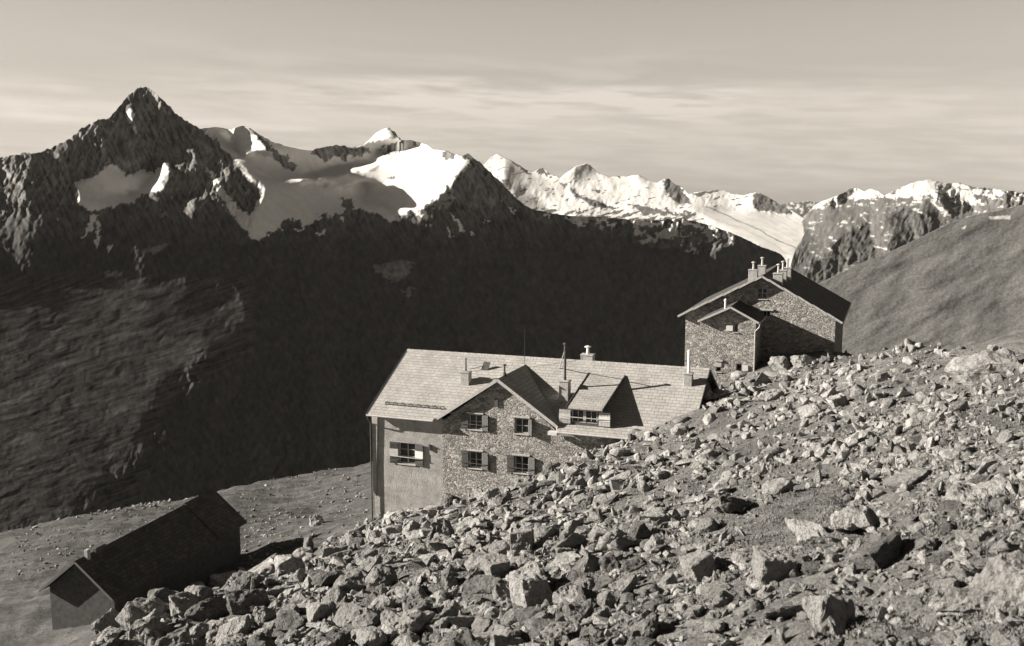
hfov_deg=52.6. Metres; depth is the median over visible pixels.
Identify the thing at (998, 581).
boulder
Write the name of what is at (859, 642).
boulder
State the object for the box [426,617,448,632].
boulder
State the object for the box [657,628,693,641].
boulder
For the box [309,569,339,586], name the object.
boulder
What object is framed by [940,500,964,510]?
boulder
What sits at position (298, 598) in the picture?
boulder
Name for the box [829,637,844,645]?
boulder
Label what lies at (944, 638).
boulder
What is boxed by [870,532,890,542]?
boulder
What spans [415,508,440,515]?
boulder
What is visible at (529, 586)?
boulder
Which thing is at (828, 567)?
boulder
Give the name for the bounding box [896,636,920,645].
boulder
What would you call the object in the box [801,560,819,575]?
boulder
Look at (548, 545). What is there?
boulder
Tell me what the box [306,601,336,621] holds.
boulder
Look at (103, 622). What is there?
boulder
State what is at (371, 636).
boulder
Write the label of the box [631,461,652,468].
boulder
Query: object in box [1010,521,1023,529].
boulder
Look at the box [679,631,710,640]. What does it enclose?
boulder
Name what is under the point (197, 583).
boulder
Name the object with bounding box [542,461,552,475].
boulder
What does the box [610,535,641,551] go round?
boulder
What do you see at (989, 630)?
boulder
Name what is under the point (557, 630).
boulder
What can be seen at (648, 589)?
boulder
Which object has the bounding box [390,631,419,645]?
boulder
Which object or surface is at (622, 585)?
boulder
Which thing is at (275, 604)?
boulder
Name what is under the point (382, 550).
boulder
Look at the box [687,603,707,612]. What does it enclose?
boulder
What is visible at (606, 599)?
boulder
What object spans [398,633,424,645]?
boulder
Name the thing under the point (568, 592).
boulder
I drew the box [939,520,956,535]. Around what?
boulder
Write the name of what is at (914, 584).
boulder
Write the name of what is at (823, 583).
boulder
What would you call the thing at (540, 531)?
boulder
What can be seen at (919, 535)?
boulder
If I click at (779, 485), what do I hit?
boulder
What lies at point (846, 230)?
mountains
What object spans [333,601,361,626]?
boulder
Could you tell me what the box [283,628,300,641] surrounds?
boulder
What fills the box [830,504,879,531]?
boulder
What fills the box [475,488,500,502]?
boulder
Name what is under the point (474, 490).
boulder
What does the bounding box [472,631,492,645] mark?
boulder
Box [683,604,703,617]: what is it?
boulder
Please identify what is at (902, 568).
boulder
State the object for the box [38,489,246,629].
shed
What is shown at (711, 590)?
boulder
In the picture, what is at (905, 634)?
boulder
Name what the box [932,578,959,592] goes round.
boulder
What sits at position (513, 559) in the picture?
boulder
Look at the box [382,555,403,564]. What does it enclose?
boulder
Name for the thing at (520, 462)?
window
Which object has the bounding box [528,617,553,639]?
boulder
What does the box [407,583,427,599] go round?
boulder
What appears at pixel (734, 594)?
boulder
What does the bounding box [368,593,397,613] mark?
boulder
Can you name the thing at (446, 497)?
boulder
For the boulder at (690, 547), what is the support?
on the ground at (24, 613)
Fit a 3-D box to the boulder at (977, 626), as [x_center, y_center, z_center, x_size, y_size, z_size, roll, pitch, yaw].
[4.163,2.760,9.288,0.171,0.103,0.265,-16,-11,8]
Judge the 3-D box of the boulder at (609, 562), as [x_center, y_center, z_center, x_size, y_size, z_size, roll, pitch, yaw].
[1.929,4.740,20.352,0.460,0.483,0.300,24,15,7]
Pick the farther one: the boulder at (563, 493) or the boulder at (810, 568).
the boulder at (563, 493)
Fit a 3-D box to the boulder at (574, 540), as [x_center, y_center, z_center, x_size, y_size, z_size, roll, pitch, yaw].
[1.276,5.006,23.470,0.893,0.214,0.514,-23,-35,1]
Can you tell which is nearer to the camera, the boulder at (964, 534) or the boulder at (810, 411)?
the boulder at (964, 534)
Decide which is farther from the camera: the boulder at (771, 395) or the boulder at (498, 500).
the boulder at (771, 395)
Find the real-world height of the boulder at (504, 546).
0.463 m
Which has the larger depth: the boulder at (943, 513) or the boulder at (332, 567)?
the boulder at (332, 567)
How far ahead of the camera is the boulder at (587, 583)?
19.93 m
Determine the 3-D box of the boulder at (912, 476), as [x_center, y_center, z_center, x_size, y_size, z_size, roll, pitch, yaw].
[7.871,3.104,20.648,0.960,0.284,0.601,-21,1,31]
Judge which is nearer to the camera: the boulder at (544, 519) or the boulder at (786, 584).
the boulder at (786, 584)
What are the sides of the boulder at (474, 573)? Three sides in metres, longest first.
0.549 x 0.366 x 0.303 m
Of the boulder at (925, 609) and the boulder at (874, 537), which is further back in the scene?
the boulder at (874, 537)
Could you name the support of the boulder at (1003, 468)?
on the ground at (24, 613)
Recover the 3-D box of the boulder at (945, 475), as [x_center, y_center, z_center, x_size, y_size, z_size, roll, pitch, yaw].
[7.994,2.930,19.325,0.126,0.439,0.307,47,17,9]
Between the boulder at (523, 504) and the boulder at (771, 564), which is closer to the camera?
the boulder at (771, 564)
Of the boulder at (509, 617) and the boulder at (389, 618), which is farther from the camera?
the boulder at (389, 618)
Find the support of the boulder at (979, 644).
on the ground at (24, 613)
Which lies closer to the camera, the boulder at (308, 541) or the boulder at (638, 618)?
the boulder at (638, 618)
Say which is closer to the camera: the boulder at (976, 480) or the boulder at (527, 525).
the boulder at (976, 480)
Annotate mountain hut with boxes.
[366,343,718,520]
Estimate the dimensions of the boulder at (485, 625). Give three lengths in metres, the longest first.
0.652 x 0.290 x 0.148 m
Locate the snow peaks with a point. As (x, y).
(756, 218)
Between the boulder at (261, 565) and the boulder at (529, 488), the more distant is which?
the boulder at (261, 565)
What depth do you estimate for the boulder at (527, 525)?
34.50 m
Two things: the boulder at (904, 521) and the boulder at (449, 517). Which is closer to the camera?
the boulder at (904, 521)
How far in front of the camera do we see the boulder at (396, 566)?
29.41 m
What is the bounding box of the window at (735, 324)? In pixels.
[732,323,738,332]
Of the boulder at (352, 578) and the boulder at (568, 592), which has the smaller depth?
the boulder at (568, 592)
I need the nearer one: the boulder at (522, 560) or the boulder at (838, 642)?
the boulder at (838, 642)
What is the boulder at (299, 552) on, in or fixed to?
on the ground at (24, 613)
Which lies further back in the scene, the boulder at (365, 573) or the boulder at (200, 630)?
the boulder at (365, 573)
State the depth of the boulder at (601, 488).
38.97 m
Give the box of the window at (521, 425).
[513,418,528,435]
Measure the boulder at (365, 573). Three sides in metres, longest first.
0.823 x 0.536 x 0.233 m
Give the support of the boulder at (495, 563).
on the ground at (24, 613)
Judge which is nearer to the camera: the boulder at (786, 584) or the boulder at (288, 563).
the boulder at (786, 584)
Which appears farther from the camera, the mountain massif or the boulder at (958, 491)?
the mountain massif
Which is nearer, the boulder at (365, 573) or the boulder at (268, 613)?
the boulder at (268, 613)
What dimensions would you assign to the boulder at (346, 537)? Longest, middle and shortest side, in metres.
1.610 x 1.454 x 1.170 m
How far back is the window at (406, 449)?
70.21 m
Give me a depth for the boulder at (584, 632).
14.45 m
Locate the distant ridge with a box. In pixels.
[782,201,818,217]
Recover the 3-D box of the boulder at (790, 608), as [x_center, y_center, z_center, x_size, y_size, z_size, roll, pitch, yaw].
[3.327,3.421,12.413,0.756,0.232,0.441,-28,-16,-1]
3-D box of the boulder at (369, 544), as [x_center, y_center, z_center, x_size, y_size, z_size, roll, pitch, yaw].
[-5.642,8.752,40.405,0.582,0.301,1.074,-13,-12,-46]
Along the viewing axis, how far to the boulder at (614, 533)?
23.20 m
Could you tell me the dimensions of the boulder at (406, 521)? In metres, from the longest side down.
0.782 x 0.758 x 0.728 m
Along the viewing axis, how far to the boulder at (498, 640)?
15.24 m
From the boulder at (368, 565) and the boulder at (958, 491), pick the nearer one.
the boulder at (958, 491)
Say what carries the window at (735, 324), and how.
in the stone house
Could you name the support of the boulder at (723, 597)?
on the ground at (24, 613)
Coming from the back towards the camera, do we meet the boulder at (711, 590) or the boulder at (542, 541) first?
the boulder at (542, 541)
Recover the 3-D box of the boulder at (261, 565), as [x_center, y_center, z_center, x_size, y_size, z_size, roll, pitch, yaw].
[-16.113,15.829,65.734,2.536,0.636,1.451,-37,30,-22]
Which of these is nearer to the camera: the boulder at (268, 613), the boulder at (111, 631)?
the boulder at (268, 613)
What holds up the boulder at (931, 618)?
on the ground at (24, 613)
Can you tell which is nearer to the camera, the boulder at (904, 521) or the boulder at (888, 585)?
the boulder at (888, 585)
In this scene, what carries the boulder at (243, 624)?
on the ground at (24, 613)
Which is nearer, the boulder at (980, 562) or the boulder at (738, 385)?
the boulder at (980, 562)
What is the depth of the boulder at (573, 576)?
20.43 m
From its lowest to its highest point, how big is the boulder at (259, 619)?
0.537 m
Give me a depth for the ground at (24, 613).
42.50 m
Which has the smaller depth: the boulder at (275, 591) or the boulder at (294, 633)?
the boulder at (294, 633)
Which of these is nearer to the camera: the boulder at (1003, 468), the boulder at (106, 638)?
the boulder at (1003, 468)
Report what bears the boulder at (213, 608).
on the ground at (24, 613)
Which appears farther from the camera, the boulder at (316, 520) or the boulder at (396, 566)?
the boulder at (316, 520)
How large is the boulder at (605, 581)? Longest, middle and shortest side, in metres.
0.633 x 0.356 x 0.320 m
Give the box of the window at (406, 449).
[397,443,415,465]
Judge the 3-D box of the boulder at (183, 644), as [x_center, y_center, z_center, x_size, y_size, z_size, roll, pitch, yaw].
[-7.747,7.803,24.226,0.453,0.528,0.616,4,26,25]
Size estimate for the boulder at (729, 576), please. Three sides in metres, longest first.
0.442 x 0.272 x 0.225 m
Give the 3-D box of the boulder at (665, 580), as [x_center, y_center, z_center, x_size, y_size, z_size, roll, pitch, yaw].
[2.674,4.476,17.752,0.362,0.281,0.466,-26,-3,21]
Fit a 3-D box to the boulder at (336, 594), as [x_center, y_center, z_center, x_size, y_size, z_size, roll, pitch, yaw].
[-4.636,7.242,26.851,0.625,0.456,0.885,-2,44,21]
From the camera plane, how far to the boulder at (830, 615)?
10.61 m
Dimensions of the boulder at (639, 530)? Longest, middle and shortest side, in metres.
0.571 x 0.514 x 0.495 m
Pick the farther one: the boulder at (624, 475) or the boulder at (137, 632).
the boulder at (624, 475)
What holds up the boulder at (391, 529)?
on the ground at (24, 613)
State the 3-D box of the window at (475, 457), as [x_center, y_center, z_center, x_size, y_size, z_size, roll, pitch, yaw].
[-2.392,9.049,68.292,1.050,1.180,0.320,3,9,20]
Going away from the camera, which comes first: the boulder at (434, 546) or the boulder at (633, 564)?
the boulder at (633, 564)
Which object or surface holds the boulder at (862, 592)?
on the ground at (24, 613)
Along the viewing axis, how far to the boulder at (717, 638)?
11.87 m
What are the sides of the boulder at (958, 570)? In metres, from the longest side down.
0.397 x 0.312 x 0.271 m
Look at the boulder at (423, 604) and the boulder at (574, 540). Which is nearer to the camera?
the boulder at (423, 604)
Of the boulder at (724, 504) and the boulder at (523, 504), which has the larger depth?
the boulder at (523, 504)
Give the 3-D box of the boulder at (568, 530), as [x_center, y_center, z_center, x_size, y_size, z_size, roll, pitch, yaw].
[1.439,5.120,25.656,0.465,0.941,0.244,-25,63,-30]
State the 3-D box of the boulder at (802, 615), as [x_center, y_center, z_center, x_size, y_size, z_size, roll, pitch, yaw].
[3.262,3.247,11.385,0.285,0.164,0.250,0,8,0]
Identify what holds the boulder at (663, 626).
on the ground at (24, 613)
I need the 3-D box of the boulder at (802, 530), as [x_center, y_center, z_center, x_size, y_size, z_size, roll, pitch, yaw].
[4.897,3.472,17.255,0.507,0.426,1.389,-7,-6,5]
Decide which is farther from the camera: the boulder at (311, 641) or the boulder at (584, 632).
the boulder at (311, 641)
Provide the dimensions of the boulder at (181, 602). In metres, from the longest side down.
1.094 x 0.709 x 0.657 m
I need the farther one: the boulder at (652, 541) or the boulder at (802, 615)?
the boulder at (652, 541)
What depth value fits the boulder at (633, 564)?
19.58 m
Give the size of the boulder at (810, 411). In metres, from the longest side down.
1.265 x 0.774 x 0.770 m
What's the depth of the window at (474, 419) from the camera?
68.03 m
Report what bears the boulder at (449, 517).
on the ground at (24, 613)
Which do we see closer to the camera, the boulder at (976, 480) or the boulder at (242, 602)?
the boulder at (976, 480)
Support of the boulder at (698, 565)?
on the ground at (24, 613)
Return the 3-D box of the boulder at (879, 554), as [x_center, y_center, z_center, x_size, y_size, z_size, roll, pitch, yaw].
[4.748,2.938,13.354,0.684,0.399,0.510,-31,5,-21]
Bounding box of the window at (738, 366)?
[736,364,741,370]
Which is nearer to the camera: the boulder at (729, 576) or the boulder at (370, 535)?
the boulder at (729, 576)
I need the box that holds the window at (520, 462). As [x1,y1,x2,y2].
[513,456,528,474]
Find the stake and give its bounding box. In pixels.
[250,577,254,589]
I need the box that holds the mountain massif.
[0,87,786,532]
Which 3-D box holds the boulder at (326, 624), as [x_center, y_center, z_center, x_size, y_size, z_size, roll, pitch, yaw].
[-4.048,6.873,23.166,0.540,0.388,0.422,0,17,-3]
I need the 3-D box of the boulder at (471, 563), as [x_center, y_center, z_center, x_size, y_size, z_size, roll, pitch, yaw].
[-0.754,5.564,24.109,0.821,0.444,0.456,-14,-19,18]
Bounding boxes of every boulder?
[91,608,121,632]
[96,626,122,643]
[101,637,133,645]
[104,636,112,642]
[115,597,164,630]
[128,616,170,645]
[142,608,163,618]
[144,629,163,645]
[147,588,179,603]
[155,625,192,645]
[169,591,201,616]
[169,624,183,632]
[177,642,190,645]
[184,585,213,599]
[184,596,228,621]
[189,581,205,586]
[189,622,208,639]
[209,570,237,588]
[215,614,252,645]
[221,633,248,645]
[226,588,269,614]
[230,570,260,590]
[247,632,276,645]
[248,556,273,572]
[252,606,275,621]
[254,622,274,636]
[255,612,263,629]
[258,563,274,577]
[266,585,295,595]
[268,599,281,609]
[274,554,304,573]
[274,610,304,631]
[276,603,299,615]
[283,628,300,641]
[288,591,320,605]
[292,546,313,557]
[303,536,313,549]
[304,636,315,645]
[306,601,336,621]
[309,514,323,526]
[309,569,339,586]
[315,640,335,645]
[317,629,350,645]
[320,619,338,631]
[321,585,344,603]
[322,545,347,557]
[324,564,342,571]
[329,550,350,559]
[332,566,365,594]
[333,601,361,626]
[340,530,364,545]
[351,607,379,627]
[351,626,372,643]
[355,626,386,645]
[356,556,371,564]
[357,554,381,572]
[357,568,368,577]
[358,542,373,549]
[361,542,388,553]
[365,530,380,542]
[365,564,397,591]
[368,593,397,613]
[372,537,394,543]
[376,547,390,554]
[380,610,400,627]
[381,524,402,534]
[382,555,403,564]
[385,562,409,569]
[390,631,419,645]
[395,585,410,599]
[398,609,435,634]
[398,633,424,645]
[401,598,432,610]
[402,518,410,527]
[402,520,421,533]
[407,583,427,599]
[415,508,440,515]
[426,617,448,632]
[427,541,447,553]
[431,639,447,645]
[433,515,442,522]
[437,493,452,505]
[437,515,455,520]
[440,600,460,623]
[441,568,457,590]
[442,518,454,535]
[443,633,466,645]
[447,615,474,627]
[451,523,463,534]
[463,574,505,595]
[464,552,486,571]
[464,628,482,645]
[467,567,481,578]
[468,484,482,501]
[471,615,498,631]
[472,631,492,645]
[473,618,493,632]
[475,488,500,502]
[476,521,493,528]
[480,549,509,577]
[488,540,509,555]
[489,634,523,645]
[492,492,510,506]
[492,583,509,601]
[493,624,521,637]
[500,607,519,625]
[509,556,518,565]
[509,561,552,607]
[510,528,533,551]
[515,554,530,569]
[515,606,548,624]
[518,498,531,508]
[519,482,536,497]
[519,522,541,528]
[524,612,553,629]
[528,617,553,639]
[532,516,548,522]
[534,523,559,538]
[537,473,547,480]
[539,537,551,548]
[540,621,572,644]
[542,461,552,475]
[542,540,560,552]
[545,551,580,567]
[548,638,560,645]
[550,532,588,553]
[552,582,578,603]
[555,547,575,554]
[555,600,569,621]
[558,489,579,499]
[559,520,581,540]
[562,598,593,622]
[564,465,579,473]
[567,569,588,582]
[568,641,589,645]
[572,552,599,572]
[574,476,585,486]
[574,578,593,588]
[576,585,599,607]
[577,495,593,507]
[579,627,599,638]
[585,462,599,477]
[587,508,604,522]
[588,624,604,637]
[592,607,608,617]
[594,485,610,491]
[594,575,618,588]
[597,591,615,608]
[599,553,620,572]
[603,527,626,540]
[606,470,632,482]
[608,574,638,595]
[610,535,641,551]
[622,557,647,571]
[626,630,640,645]
[627,520,651,539]
[627,610,651,627]
[628,636,656,645]
[629,612,656,638]
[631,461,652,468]
[634,584,658,594]
[636,578,661,587]
[642,512,670,521]
[642,594,670,611]
[644,507,667,521]
[644,534,664,551]
[647,501,665,509]
[657,573,677,589]
[657,622,673,631]
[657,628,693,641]
[666,617,678,624]
[675,619,702,628]
[679,549,715,581]
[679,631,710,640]
[680,543,700,552]
[681,550,689,555]
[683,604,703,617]
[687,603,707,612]
[696,517,717,532]
[700,581,732,599]
[702,619,725,631]
[705,609,720,617]
[709,633,728,643]
[712,590,733,607]
[714,485,731,496]
[714,495,753,513]
[719,570,739,582]
[727,589,737,596]
[733,598,760,617]
[734,381,747,390]
[738,588,752,598]
[743,631,769,645]
[751,545,796,588]
[758,388,784,401]
[760,590,816,618]
[761,478,793,494]
[768,356,789,369]
[778,579,794,591]
[785,517,826,541]
[790,355,816,366]
[796,610,809,619]
[798,404,820,420]
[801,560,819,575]
[802,594,855,636]
[810,536,841,543]
[817,577,835,591]
[818,562,840,571]
[826,393,847,407]
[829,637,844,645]
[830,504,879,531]
[844,639,877,645]
[853,586,870,598]
[860,531,901,570]
[865,630,890,641]
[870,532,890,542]
[879,577,898,592]
[882,468,930,487]
[890,595,924,614]
[894,515,917,526]
[896,629,935,640]
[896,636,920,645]
[897,564,913,574]
[900,580,927,590]
[903,492,921,503]
[905,606,932,618]
[912,531,924,542]
[915,535,937,552]
[922,613,939,626]
[925,550,952,567]
[928,549,1023,616]
[931,632,955,645]
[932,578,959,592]
[934,471,949,482]
[937,509,960,517]
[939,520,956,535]
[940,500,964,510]
[944,348,1022,387]
[945,477,1010,505]
[947,563,980,578]
[953,530,969,539]
[965,539,980,548]
[968,623,985,632]
[969,475,988,483]
[970,527,996,541]
[971,642,986,645]
[973,558,987,566]
[983,623,1003,637]
[988,539,1015,553]
[989,497,1009,510]
[990,630,1023,645]
[997,465,1014,471]
[1002,615,1023,626]
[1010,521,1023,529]
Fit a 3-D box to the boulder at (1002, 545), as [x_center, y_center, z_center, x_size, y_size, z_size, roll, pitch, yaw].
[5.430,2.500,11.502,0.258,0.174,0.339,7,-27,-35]
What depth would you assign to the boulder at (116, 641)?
26.84 m
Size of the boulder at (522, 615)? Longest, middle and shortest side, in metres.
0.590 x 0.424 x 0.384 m
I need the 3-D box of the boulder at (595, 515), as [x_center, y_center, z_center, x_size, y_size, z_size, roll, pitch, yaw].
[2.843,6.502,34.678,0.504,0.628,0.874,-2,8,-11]
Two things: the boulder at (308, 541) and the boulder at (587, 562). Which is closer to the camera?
the boulder at (587, 562)
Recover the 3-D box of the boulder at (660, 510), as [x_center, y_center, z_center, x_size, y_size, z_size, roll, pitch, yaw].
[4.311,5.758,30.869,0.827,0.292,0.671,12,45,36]
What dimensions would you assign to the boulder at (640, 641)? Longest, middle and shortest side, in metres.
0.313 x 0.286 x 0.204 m
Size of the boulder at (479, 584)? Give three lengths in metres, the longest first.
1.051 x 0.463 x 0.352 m
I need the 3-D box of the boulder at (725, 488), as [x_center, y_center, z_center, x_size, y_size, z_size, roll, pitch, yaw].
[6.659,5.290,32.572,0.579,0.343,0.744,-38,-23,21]
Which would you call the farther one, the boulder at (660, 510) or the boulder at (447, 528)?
the boulder at (447, 528)
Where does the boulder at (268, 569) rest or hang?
on the ground at (24, 613)
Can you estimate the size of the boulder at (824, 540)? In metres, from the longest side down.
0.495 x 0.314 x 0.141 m
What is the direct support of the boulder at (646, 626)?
on the ground at (24, 613)
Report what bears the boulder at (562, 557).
on the ground at (24, 613)
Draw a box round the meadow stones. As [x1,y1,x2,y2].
[11,463,373,581]
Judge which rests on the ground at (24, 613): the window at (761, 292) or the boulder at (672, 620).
the boulder at (672, 620)
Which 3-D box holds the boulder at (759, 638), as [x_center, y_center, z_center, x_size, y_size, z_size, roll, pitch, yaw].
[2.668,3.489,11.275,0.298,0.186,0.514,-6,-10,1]
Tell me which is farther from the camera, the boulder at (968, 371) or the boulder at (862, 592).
the boulder at (968, 371)
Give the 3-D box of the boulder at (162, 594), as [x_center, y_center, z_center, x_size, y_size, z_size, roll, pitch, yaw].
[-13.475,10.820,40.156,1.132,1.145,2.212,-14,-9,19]
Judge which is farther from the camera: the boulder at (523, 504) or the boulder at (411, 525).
the boulder at (411, 525)
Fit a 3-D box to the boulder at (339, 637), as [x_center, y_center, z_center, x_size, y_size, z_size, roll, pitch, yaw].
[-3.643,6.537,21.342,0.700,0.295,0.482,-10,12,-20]
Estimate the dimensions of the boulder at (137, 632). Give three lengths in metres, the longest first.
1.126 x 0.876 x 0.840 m
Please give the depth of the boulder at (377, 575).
26.69 m
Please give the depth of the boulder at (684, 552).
19.43 m
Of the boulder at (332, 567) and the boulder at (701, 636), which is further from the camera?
the boulder at (332, 567)
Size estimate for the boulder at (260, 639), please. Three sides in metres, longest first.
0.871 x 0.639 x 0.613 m
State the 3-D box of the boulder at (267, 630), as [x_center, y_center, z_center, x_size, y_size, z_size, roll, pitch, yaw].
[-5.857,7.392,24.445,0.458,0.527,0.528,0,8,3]
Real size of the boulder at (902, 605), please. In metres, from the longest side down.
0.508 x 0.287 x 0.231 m
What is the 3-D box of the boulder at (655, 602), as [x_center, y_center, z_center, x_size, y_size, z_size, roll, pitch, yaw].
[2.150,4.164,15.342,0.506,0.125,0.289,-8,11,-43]
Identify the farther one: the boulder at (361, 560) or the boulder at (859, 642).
the boulder at (361, 560)
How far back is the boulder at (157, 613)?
28.61 m
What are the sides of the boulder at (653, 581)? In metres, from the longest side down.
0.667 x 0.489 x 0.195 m
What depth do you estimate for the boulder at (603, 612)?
15.36 m
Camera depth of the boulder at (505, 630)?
16.64 m
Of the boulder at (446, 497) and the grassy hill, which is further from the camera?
the grassy hill
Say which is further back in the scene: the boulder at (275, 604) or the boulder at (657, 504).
the boulder at (657, 504)
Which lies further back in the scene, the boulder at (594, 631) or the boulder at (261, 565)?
the boulder at (261, 565)
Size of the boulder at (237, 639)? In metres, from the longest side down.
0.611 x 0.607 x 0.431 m
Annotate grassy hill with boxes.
[819,204,1023,354]
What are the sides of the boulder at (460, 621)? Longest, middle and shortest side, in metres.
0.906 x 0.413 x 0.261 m
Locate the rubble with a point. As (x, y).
(900, 452)
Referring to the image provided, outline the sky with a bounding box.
[0,0,1023,204]
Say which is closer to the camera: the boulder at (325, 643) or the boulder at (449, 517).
the boulder at (325, 643)
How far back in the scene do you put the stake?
29.43 m
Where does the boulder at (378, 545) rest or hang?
on the ground at (24, 613)
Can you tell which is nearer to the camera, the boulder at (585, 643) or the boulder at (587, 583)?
the boulder at (585, 643)
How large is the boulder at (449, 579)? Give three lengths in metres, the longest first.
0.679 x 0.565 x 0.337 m
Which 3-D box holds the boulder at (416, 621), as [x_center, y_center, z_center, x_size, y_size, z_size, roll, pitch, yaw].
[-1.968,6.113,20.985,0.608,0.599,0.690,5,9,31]
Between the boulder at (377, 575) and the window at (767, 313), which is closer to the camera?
the boulder at (377, 575)
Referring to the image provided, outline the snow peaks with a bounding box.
[483,154,803,266]
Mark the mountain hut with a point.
(458, 425)
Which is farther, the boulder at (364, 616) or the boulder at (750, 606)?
the boulder at (364, 616)
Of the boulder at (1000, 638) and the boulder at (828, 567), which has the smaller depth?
the boulder at (1000, 638)
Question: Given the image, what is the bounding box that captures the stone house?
[677,257,851,383]
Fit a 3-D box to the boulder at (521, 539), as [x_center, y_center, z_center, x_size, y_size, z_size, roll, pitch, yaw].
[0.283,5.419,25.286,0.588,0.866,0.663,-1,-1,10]
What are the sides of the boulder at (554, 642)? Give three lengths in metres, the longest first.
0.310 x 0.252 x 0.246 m
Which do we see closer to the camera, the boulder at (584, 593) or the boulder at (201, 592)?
the boulder at (584, 593)
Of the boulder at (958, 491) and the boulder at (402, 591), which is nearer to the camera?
the boulder at (958, 491)
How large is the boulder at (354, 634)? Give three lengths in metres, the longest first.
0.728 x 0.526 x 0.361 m
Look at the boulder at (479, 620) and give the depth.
19.73 m
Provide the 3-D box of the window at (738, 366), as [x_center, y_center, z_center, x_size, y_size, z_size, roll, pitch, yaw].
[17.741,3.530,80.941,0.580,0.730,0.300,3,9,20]
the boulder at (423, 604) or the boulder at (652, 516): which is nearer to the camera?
the boulder at (423, 604)
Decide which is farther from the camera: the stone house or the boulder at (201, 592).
the stone house
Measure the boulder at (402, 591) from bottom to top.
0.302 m
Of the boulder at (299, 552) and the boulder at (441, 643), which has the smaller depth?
the boulder at (441, 643)
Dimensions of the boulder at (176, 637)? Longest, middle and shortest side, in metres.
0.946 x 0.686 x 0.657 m
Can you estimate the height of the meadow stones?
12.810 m
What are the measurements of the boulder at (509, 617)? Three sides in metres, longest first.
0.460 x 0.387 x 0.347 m
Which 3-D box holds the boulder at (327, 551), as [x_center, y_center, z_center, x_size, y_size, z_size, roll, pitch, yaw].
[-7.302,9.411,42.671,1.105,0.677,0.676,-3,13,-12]
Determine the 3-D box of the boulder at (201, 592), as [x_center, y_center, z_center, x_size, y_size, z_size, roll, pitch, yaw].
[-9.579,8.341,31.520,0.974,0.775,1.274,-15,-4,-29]
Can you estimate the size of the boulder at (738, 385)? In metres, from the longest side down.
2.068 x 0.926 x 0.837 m
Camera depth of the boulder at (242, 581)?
31.02 m
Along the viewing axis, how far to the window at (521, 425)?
66.93 m
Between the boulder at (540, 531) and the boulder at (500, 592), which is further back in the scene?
the boulder at (540, 531)
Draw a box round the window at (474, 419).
[467,414,481,430]
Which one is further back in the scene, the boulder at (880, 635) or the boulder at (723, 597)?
the boulder at (723, 597)
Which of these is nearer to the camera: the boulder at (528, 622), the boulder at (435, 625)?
the boulder at (528, 622)
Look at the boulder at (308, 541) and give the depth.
66.88 m
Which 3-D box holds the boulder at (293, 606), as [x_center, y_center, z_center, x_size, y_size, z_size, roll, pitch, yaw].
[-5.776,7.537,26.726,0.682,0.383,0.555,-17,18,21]
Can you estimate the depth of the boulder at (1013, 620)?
8.98 m
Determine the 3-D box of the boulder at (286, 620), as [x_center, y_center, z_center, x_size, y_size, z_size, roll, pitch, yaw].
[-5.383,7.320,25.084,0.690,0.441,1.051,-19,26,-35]
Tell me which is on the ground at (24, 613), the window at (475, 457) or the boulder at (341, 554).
the boulder at (341, 554)
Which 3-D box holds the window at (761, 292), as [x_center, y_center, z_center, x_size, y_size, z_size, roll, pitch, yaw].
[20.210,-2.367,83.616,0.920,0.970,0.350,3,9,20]
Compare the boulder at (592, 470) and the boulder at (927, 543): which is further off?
the boulder at (592, 470)
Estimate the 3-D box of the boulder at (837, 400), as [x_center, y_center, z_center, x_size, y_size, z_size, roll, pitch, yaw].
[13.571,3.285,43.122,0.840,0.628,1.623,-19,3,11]
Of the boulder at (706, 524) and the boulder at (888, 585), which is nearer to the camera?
the boulder at (888, 585)
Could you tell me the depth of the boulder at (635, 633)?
12.79 m
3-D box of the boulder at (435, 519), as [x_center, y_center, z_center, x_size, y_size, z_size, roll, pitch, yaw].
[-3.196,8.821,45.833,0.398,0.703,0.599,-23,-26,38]
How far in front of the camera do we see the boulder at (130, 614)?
29.85 m
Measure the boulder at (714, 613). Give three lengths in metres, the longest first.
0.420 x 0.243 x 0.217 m
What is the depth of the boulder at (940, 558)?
11.95 m
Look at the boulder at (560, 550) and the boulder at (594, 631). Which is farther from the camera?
the boulder at (560, 550)
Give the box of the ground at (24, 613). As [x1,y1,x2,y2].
[0,329,1023,645]
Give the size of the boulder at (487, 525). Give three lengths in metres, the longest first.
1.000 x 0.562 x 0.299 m
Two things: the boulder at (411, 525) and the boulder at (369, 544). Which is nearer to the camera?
the boulder at (369, 544)
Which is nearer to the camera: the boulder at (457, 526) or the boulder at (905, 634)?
the boulder at (905, 634)
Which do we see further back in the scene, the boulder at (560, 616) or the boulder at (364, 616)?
the boulder at (364, 616)
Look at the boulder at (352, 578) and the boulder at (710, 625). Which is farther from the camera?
the boulder at (352, 578)
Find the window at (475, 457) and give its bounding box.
[468,451,481,469]
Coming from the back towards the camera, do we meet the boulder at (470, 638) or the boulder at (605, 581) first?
the boulder at (605, 581)
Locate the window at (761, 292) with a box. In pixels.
[756,288,767,299]
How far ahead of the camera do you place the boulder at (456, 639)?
17.84 m
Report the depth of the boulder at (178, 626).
28.02 m
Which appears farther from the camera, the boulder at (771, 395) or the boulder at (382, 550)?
the boulder at (771, 395)
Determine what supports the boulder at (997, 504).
on the ground at (24, 613)
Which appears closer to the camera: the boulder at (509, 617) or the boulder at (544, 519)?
the boulder at (509, 617)
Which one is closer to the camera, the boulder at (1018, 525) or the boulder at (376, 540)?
the boulder at (1018, 525)
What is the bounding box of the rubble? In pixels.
[90,338,1023,645]
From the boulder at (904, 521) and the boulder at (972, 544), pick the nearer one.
the boulder at (972, 544)

